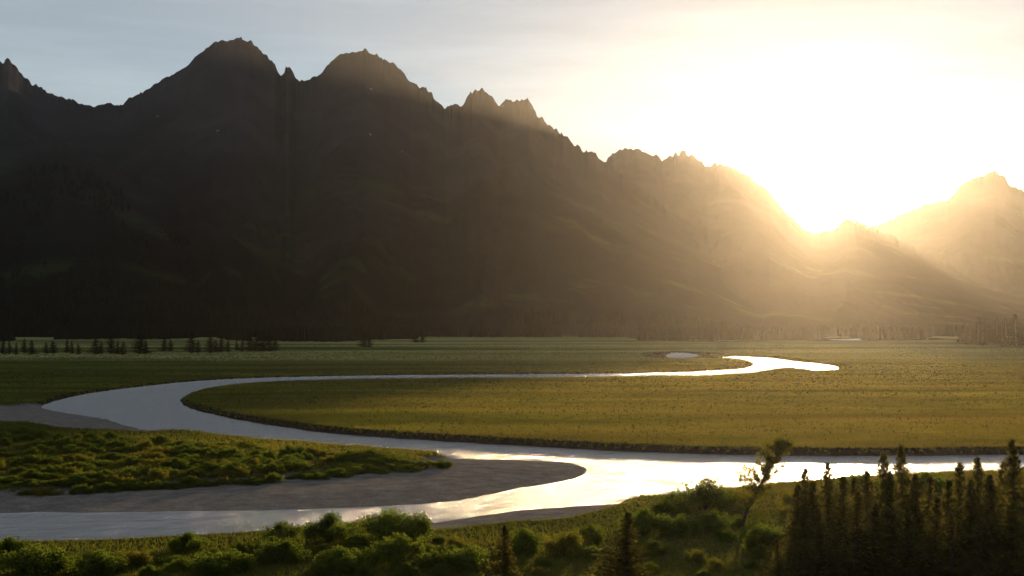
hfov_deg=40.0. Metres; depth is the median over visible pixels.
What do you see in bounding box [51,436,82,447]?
shrub
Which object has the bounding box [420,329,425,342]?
spruce tree
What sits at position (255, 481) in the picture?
shrub
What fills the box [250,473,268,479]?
shrub
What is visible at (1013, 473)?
spruce tree
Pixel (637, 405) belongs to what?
meadow grass
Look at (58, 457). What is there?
shrub
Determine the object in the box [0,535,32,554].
shrub
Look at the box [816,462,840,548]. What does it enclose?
spruce tree
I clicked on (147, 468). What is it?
shrub
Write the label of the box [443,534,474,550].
shrub
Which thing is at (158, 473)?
shrub
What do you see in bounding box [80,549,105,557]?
shrub
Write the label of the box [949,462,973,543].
spruce tree
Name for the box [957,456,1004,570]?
spruce tree
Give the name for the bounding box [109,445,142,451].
shrub
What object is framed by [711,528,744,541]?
shrub
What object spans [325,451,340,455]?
shrub
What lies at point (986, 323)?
spruce tree
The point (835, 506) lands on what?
spruce tree
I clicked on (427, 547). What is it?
shrub
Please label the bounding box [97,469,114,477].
shrub
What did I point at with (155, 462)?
shrub
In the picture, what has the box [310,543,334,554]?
shrub
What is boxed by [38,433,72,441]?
shrub
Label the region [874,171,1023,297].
mountain
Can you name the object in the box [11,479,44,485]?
shrub
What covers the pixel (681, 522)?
shrub
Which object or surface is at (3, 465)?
shrub
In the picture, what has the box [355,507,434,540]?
shrub
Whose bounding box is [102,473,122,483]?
shrub
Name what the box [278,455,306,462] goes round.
shrub
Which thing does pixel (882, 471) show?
spruce tree
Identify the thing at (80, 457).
shrub
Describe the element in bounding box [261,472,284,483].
shrub
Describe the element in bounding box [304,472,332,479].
shrub
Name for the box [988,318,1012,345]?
spruce tree
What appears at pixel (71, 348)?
spruce tree
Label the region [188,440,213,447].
shrub
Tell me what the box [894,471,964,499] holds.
shrub
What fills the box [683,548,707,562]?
shrub
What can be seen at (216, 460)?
shrub
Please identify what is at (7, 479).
shrub
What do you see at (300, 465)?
shrub
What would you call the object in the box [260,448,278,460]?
shrub
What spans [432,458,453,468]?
shrub
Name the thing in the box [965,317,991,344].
spruce tree
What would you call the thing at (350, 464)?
shrub
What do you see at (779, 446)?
leaning tree
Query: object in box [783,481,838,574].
spruce tree
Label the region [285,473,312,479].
shrub
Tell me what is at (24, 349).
spruce tree
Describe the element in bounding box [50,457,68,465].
shrub
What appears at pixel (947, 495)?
spruce tree
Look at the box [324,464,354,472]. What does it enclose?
shrub
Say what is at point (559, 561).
bank grass
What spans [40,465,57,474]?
shrub
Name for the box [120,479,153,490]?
shrub
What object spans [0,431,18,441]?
shrub
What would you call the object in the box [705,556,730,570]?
shrub
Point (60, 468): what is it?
shrub
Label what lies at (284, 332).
spruce tree
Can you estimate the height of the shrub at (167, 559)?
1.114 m
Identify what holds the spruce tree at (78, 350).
on the ground at (460, 479)
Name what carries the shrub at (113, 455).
on the ground at (460, 479)
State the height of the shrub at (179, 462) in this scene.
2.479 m
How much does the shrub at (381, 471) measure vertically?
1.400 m
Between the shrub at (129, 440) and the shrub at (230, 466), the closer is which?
the shrub at (230, 466)
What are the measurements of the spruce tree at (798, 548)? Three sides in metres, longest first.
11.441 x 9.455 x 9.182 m
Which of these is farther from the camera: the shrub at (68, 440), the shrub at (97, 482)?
the shrub at (68, 440)
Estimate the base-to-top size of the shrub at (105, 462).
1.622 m
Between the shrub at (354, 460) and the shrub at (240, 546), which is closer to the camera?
the shrub at (240, 546)
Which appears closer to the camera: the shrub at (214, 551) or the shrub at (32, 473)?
the shrub at (214, 551)
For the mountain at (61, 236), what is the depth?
3470.36 m
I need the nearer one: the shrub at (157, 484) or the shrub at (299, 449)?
the shrub at (157, 484)
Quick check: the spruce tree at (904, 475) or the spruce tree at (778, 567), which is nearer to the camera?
the spruce tree at (778, 567)
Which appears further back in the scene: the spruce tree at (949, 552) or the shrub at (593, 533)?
the shrub at (593, 533)
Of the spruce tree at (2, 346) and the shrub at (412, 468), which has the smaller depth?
the shrub at (412, 468)
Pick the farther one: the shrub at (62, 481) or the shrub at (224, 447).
the shrub at (224, 447)
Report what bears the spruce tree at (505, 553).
on the ground at (460, 479)
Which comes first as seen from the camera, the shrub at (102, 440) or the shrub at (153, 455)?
the shrub at (153, 455)
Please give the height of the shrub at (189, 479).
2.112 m
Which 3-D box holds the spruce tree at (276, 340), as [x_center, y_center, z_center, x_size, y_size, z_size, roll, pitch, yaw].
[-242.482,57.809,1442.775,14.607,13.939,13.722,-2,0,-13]
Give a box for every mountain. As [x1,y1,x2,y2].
[0,37,1012,335]
[0,139,467,336]
[606,148,1023,331]
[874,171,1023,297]
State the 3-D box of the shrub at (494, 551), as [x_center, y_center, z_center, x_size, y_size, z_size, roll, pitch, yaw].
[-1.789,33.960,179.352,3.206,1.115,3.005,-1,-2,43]
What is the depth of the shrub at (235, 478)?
268.86 m
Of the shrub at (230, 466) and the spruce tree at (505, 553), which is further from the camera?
the shrub at (230, 466)
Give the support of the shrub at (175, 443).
on the ground at (460, 479)
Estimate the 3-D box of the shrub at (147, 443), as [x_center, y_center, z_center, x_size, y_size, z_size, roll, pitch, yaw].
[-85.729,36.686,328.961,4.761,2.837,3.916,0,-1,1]
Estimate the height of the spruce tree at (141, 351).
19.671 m
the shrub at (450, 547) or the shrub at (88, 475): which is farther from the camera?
the shrub at (88, 475)
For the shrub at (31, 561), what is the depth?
166.28 m
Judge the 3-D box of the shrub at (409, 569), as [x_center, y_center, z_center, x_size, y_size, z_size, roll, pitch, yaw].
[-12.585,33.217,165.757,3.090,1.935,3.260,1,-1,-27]
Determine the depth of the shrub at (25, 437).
350.17 m
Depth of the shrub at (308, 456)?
303.39 m
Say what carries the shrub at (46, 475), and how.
on the ground at (460, 479)
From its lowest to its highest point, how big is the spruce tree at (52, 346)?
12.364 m
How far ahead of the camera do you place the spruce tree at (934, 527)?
138.40 m
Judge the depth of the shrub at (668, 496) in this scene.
228.54 m
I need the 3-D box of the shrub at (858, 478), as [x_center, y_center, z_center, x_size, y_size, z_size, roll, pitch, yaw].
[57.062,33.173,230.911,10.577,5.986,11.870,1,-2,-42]
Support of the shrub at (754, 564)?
on the ground at (460, 479)
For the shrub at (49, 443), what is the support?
on the ground at (460, 479)
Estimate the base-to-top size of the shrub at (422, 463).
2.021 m
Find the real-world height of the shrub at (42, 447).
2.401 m
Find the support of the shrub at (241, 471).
on the ground at (460, 479)
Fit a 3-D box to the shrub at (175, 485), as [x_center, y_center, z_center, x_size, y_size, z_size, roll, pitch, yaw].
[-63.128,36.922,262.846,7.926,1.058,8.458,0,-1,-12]
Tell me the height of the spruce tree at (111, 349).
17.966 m
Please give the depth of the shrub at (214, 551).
177.98 m
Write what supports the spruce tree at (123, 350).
on the ground at (460, 479)
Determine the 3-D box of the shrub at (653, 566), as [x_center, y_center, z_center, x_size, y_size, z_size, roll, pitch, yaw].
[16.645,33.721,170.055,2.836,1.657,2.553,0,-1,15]
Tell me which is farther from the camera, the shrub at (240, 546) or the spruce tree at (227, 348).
the spruce tree at (227, 348)
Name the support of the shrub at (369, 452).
on the ground at (460, 479)
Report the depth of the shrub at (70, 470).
274.35 m
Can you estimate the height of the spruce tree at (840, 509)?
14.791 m
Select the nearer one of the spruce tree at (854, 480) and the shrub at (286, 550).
the spruce tree at (854, 480)
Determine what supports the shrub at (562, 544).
on the ground at (460, 479)
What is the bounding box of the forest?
[0,162,1021,341]
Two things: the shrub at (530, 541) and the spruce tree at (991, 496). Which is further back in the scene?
the shrub at (530, 541)
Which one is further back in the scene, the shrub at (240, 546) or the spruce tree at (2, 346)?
the spruce tree at (2, 346)
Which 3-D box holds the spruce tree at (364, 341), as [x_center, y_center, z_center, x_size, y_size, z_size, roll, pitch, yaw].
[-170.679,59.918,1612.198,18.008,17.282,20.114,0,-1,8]
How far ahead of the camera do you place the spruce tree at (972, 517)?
144.09 m
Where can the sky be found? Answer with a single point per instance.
(869, 112)
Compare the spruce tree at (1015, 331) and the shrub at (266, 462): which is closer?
the shrub at (266, 462)
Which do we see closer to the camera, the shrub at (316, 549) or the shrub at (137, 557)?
the shrub at (137, 557)
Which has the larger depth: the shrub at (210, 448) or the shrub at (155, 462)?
the shrub at (210, 448)
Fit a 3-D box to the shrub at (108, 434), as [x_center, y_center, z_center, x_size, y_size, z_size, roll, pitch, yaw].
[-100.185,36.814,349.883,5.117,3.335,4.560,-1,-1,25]
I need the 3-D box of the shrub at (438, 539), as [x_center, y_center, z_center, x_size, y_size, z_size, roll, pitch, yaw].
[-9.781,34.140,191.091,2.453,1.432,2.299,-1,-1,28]
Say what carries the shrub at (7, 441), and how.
on the ground at (460, 479)
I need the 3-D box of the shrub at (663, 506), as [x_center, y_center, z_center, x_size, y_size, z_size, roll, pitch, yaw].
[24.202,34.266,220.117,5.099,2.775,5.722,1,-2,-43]
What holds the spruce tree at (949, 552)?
on the ground at (460, 479)
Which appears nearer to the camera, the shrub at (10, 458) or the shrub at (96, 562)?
the shrub at (96, 562)
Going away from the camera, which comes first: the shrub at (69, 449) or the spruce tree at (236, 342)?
the shrub at (69, 449)
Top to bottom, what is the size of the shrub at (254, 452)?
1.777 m
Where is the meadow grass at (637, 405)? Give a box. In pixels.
[0,344,1023,493]
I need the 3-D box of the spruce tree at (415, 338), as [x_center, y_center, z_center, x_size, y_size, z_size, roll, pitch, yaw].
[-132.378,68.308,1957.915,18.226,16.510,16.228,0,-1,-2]
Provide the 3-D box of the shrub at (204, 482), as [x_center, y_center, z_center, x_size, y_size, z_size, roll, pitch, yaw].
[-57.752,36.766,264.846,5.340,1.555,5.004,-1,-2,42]
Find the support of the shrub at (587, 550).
on the ground at (460, 479)
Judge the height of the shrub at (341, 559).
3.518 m
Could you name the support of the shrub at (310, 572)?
on the ground at (460, 479)
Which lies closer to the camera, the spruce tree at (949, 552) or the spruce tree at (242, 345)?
the spruce tree at (949, 552)
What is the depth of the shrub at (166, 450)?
311.68 m
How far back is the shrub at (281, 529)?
191.47 m
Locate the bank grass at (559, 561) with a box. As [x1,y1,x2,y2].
[0,474,1023,575]
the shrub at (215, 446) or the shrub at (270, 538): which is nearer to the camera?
the shrub at (270, 538)
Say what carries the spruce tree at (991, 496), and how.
on the ground at (460, 479)
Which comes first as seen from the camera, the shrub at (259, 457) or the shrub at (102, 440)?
the shrub at (259, 457)
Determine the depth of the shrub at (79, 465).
283.15 m
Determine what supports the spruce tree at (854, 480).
on the ground at (460, 479)
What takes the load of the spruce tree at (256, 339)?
on the ground at (460, 479)
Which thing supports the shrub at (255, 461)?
on the ground at (460, 479)
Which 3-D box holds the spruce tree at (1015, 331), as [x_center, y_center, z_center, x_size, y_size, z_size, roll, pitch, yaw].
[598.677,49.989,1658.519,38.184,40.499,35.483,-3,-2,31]
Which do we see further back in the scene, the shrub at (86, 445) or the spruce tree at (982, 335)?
the spruce tree at (982, 335)
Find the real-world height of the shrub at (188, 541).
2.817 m
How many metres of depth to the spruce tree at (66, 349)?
1337.57 m
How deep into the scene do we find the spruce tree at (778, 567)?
137.27 m
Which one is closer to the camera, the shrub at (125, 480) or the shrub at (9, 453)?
the shrub at (125, 480)
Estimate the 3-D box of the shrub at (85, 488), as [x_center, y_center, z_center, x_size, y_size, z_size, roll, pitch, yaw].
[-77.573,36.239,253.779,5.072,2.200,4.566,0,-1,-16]
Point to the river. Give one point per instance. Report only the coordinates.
(610, 477)
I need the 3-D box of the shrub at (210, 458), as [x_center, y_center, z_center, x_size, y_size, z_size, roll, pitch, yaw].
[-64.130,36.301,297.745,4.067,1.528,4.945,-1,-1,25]
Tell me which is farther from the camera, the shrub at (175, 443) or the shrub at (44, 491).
the shrub at (175, 443)
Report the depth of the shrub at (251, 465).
285.56 m
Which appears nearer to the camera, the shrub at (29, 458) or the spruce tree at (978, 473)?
the spruce tree at (978, 473)
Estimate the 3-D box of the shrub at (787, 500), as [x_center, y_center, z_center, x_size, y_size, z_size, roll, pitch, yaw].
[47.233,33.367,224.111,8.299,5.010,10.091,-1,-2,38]
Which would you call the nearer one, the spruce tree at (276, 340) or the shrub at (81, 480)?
the shrub at (81, 480)
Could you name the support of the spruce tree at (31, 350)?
on the ground at (460, 479)
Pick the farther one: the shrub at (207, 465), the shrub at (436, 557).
the shrub at (207, 465)
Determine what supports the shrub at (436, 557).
on the ground at (460, 479)
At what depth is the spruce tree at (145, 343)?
1305.85 m
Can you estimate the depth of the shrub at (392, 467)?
291.90 m
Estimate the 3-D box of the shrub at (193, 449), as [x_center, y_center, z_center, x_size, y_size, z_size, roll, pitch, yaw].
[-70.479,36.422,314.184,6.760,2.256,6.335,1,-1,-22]
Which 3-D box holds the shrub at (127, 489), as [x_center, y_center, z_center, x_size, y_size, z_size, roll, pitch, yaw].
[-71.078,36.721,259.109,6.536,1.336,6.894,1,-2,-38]
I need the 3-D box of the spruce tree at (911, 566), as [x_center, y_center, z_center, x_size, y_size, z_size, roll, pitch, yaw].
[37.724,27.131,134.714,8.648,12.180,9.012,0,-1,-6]
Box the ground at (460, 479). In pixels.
[0,336,1023,575]
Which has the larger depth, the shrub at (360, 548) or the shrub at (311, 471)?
the shrub at (311, 471)
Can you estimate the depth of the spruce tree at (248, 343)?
1406.92 m
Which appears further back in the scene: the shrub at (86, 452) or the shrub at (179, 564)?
the shrub at (86, 452)
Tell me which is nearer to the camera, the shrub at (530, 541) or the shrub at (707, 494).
the shrub at (530, 541)
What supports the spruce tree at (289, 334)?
on the ground at (460, 479)
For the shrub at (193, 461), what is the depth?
290.25 m
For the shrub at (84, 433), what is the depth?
357.65 m
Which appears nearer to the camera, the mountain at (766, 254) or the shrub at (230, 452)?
the shrub at (230, 452)
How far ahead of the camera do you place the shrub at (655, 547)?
182.62 m
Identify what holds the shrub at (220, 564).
on the ground at (460, 479)
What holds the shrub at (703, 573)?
on the ground at (460, 479)
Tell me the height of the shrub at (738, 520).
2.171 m
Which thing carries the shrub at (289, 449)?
on the ground at (460, 479)
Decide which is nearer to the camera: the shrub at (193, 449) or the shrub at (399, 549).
the shrub at (399, 549)
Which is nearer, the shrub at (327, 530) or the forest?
the shrub at (327, 530)
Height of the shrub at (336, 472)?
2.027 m
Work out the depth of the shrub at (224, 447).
315.10 m
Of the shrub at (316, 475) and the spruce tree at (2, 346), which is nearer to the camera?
the shrub at (316, 475)
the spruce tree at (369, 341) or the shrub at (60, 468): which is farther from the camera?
the spruce tree at (369, 341)
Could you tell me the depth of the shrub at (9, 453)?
312.09 m
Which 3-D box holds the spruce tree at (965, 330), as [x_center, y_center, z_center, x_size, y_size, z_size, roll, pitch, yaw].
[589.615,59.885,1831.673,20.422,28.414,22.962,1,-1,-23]
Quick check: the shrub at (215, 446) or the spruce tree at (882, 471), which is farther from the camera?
the shrub at (215, 446)
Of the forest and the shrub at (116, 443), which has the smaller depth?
the shrub at (116, 443)
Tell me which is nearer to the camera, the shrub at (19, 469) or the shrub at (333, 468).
the shrub at (19, 469)
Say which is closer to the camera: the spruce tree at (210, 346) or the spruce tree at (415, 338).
the spruce tree at (210, 346)
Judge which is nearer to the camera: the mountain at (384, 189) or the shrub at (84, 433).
the shrub at (84, 433)
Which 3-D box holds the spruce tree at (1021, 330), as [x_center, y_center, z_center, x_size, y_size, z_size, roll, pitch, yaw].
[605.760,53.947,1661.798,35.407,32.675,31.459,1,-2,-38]
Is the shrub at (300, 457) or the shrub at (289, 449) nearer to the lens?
the shrub at (300, 457)
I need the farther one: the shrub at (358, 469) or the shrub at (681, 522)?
the shrub at (358, 469)
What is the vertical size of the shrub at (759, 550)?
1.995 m
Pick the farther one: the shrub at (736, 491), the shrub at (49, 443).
the shrub at (49, 443)
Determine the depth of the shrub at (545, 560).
172.38 m
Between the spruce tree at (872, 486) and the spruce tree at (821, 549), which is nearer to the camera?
the spruce tree at (821, 549)
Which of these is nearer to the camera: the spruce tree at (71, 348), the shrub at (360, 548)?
the shrub at (360, 548)
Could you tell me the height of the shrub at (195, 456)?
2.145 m
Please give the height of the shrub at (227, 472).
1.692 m
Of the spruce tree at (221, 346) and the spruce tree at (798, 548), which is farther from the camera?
the spruce tree at (221, 346)
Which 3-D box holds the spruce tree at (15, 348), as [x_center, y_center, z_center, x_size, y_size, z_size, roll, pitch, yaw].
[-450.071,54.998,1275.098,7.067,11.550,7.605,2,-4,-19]
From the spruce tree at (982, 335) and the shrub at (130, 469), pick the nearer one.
the shrub at (130, 469)
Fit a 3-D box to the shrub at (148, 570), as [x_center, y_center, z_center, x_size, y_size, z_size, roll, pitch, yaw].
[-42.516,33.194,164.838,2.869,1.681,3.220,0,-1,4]
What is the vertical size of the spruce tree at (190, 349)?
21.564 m
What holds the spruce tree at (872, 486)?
on the ground at (460, 479)
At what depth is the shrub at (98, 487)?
256.18 m
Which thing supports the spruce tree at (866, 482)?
on the ground at (460, 479)
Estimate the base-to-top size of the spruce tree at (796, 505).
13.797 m
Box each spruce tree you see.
[0,339,6,353]
[4,341,13,353]
[13,343,18,354]
[19,338,28,352]
[25,340,41,353]
[42,343,49,352]
[43,341,58,353]
[60,340,69,352]
[68,342,74,353]
[76,344,82,354]
[86,337,102,353]
[103,335,118,353]
[118,342,128,354]
[128,334,155,353]
[142,341,152,353]
[159,338,168,351]
[164,339,174,350]
[181,331,198,352]
[195,340,202,352]
[197,336,218,352]
[217,335,225,351]
[224,340,230,351]
[233,341,239,350]
[237,337,244,350]
[244,332,254,350]
[245,331,265,350]
[257,331,267,350]
[258,334,275,350]
[271,338,282,350]
[280,327,287,340]
[284,326,296,341]
[288,323,302,341]
[299,324,312,341]
[357,333,369,346]
[367,337,375,346]
[411,331,421,341]
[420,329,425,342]
[478,525,525,575]
[579,512,660,575]
[750,482,821,575]
[759,538,796,575]
[767,467,824,567]
[771,512,833,575]
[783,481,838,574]
[805,508,850,575]
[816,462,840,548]
[824,475,867,575]
[829,487,847,536]
[830,489,900,575]
[838,470,875,545]
[840,476,867,532]
[845,502,903,575]
[852,452,904,546]
[852,471,921,574]
[867,482,876,509]
[872,444,924,528]
[875,507,934,575]
[885,473,933,575]
[914,496,974,575]
[920,476,938,534]
[920,512,989,575]
[925,478,968,569]
[941,479,982,575]
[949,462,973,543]
[954,323,973,343]
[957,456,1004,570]
[960,320,979,344]
[963,474,1005,572]
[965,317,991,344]
[965,322,994,345]
[980,319,995,344]
[988,315,1005,345]
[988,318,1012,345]
[992,322,1013,346]
[993,438,1023,575]
[994,461,1008,539]
[1002,461,1023,540]
[1005,314,1023,346]
[1007,320,1023,346]
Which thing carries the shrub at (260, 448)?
on the ground at (460, 479)
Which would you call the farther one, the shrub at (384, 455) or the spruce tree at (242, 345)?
the spruce tree at (242, 345)
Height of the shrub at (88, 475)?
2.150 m
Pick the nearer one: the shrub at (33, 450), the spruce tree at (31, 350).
the shrub at (33, 450)
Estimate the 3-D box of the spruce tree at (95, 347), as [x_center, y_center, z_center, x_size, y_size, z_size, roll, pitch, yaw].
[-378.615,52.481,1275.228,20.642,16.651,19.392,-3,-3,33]
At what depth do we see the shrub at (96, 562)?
165.49 m
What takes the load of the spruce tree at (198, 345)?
on the ground at (460, 479)
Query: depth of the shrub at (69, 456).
303.94 m
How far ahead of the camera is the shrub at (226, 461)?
285.86 m
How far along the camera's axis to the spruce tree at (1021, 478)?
146.00 m
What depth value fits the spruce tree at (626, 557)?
149.34 m
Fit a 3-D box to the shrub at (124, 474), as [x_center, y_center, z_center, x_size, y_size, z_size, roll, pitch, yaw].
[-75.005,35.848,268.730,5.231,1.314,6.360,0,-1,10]
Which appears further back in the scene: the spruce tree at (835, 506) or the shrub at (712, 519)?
the shrub at (712, 519)
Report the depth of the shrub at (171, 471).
274.46 m
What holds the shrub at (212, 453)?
on the ground at (460, 479)
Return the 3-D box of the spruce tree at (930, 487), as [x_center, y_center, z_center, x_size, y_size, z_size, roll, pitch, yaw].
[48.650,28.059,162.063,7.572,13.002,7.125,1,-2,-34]
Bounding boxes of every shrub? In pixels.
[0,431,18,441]
[0,436,12,446]
[0,451,17,456]
[0,460,8,468]
[0,475,26,483]
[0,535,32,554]
[0,543,75,575]
[4,457,19,462]
[7,466,35,473]
[8,454,51,464]
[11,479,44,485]
[16,433,36,440]
[16,489,41,495]
[17,469,42,478]
[24,447,42,455]
[26,439,44,446]
[26,444,57,453]
[27,486,65,495]
[36,472,64,478]
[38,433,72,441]
[40,438,61,448]
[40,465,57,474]
[43,479,77,485]
[46,455,67,460]
[49,465,65,472]
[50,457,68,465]
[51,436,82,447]
[60,442,101,450]
[61,453,91,460]
[61,461,96,470]
[62,444,85,453]
[63,548,130,575]
[64,466,81,474]
[67,470,104,479]
[68,476,94,485]
[68,483,95,494]
[70,433,82,440]
[71,431,96,437]
[72,451,95,455]
[73,453,95,462]
[79,478,109,485]
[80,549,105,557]
[81,445,104,453]
[83,459,113,466]
[87,437,114,445]
[92,481,124,492]
[95,452,129,458]
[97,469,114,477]
[100,430,118,438]
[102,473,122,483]
[104,439,130,448]
[105,472,134,478]
[106,437,136,443]
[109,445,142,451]
[111,484,142,490]
[114,549,155,567]
[117,456,141,465]
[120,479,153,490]
[122,466,139,475]
[122,476,140,483]
[136,439,153,448]
[137,457,172,467]
[137,564,162,575]
[138,465,165,471]
[139,451,168,459]
[143,445,175,455]
[146,480,171,489]
[147,467,169,478]
[149,434,171,443]
[155,555,188,563]
[159,457,189,468]
[160,467,179,474]
[161,440,194,446]
[161,482,195,489]
[162,557,196,571]
[164,531,212,551]
[167,443,203,449]
[172,448,190,455]
[176,452,198,458]
[177,475,204,484]
[180,469,204,475]
[183,454,204,460]
[184,458,208,465]
[187,446,209,454]
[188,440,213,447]
[189,461,224,471]
[190,548,257,575]
[191,479,219,486]
[194,447,219,455]
[197,548,224,557]
[199,444,239,449]
[200,456,217,461]
[205,449,220,458]
[205,468,238,477]
[208,458,224,462]
[213,476,231,484]
[214,446,250,458]
[214,460,231,465]
[217,445,240,449]
[218,460,251,470]
[219,457,247,463]
[221,441,259,448]
[221,453,251,459]
[223,539,260,555]
[229,477,241,483]
[232,477,268,485]
[233,465,250,475]
[240,457,259,466]
[241,454,275,463]
[242,462,253,468]
[248,446,268,450]
[248,449,266,455]
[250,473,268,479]
[252,536,281,547]
[252,536,312,564]
[255,459,281,467]
[255,520,305,540]
[259,462,285,473]
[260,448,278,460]
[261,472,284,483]
[276,459,309,469]
[277,444,296,454]
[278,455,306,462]
[282,452,304,459]
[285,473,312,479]
[295,445,323,453]
[299,511,360,542]
[300,451,312,459]
[300,469,328,474]
[303,445,326,454]
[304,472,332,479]
[304,563,331,575]
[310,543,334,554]
[310,544,369,575]
[314,451,328,456]
[320,455,335,463]
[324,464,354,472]
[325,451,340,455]
[325,467,356,477]
[326,462,374,469]
[331,454,350,461]
[335,536,375,545]
[338,448,365,458]
[342,456,367,463]
[349,466,365,474]
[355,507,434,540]
[357,448,393,458]
[359,547,372,557]
[362,532,436,569]
[367,468,391,473]
[368,453,405,461]
[375,463,402,470]
[380,455,413,464]
[390,464,426,472]
[392,562,419,575]
[412,460,430,466]
[419,551,442,564]
[424,543,443,552]
[431,534,446,543]
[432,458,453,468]
[433,544,460,554]
[438,543,491,571]
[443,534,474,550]
[485,550,500,558]
[508,527,543,553]
[530,565,550,575]
[534,554,556,567]
[542,528,583,556]
[570,522,607,542]
[582,544,600,557]
[613,507,671,535]
[639,540,672,554]
[639,561,660,572]
[649,498,683,514]
[656,513,702,538]
[658,491,688,506]
[673,477,736,512]
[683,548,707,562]
[689,508,735,533]
[695,570,712,575]
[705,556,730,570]
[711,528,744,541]
[725,487,748,502]
[729,515,748,527]
[737,520,783,549]
[743,561,762,568]
[745,544,773,558]
[776,484,834,510]
[822,472,881,503]
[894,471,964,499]
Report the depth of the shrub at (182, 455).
302.51 m
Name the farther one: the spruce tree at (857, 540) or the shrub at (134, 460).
the shrub at (134, 460)
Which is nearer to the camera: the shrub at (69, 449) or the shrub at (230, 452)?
the shrub at (230, 452)
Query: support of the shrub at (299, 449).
on the ground at (460, 479)
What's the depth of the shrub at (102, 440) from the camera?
338.14 m
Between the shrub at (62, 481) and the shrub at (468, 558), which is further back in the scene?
the shrub at (62, 481)
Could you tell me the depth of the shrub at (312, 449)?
313.49 m
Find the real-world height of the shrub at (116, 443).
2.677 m
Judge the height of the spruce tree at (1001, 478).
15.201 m
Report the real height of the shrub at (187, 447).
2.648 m
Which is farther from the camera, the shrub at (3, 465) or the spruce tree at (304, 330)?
the spruce tree at (304, 330)
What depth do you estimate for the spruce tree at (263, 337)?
1406.20 m
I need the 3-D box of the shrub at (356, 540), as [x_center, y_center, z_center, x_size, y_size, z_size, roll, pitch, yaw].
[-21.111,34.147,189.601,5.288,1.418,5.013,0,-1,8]
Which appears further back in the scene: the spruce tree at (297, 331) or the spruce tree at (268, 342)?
the spruce tree at (297, 331)
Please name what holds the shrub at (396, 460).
on the ground at (460, 479)
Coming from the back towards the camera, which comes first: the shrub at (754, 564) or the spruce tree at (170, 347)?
the spruce tree at (170, 347)
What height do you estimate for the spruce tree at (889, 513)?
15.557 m
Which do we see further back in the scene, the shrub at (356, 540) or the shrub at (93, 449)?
the shrub at (93, 449)
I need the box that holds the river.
[0,338,1023,540]
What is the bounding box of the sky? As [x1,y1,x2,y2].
[0,0,1023,232]
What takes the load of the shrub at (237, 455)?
on the ground at (460, 479)
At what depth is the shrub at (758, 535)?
186.21 m
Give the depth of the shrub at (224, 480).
267.12 m
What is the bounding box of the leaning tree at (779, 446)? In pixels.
[736,431,794,527]
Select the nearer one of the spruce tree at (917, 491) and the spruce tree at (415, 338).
the spruce tree at (917, 491)
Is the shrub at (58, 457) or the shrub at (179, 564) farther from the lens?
the shrub at (58, 457)
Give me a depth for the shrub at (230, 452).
304.64 m
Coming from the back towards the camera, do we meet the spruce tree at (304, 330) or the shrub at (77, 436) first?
the spruce tree at (304, 330)
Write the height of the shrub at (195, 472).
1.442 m
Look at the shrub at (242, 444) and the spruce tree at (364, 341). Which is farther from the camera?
the spruce tree at (364, 341)
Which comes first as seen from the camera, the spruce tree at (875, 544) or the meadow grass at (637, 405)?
the spruce tree at (875, 544)
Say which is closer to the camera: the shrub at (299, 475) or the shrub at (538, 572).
the shrub at (538, 572)
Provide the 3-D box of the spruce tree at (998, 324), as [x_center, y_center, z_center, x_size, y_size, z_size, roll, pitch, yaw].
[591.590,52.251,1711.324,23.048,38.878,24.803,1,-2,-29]
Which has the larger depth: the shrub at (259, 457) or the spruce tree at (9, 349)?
the spruce tree at (9, 349)
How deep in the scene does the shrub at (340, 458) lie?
300.20 m
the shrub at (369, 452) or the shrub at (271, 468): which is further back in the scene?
the shrub at (369, 452)
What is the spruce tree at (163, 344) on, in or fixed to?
on the ground at (460, 479)
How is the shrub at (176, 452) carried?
on the ground at (460, 479)
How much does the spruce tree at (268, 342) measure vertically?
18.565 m
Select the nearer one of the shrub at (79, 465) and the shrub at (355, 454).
the shrub at (79, 465)
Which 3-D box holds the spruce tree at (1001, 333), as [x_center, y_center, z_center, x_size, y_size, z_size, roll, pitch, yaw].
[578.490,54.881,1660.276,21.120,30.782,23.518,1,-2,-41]
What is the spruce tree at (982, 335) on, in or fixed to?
on the ground at (460, 479)
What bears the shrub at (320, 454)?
on the ground at (460, 479)
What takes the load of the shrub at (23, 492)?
on the ground at (460, 479)
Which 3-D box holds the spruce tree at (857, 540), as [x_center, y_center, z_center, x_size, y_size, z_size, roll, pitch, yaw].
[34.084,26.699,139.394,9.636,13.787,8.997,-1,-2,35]
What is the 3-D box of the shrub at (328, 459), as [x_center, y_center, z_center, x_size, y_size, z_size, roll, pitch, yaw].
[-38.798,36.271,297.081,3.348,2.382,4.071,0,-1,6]
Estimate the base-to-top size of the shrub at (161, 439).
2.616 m
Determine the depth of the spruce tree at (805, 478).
157.88 m
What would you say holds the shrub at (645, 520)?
on the ground at (460, 479)
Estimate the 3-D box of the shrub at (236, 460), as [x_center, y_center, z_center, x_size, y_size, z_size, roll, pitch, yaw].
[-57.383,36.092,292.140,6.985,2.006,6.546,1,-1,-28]
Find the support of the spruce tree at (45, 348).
on the ground at (460, 479)
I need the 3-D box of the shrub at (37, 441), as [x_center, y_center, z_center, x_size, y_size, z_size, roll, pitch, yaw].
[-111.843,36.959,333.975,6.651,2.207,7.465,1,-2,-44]
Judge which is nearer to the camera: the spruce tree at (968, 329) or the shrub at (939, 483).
the shrub at (939, 483)

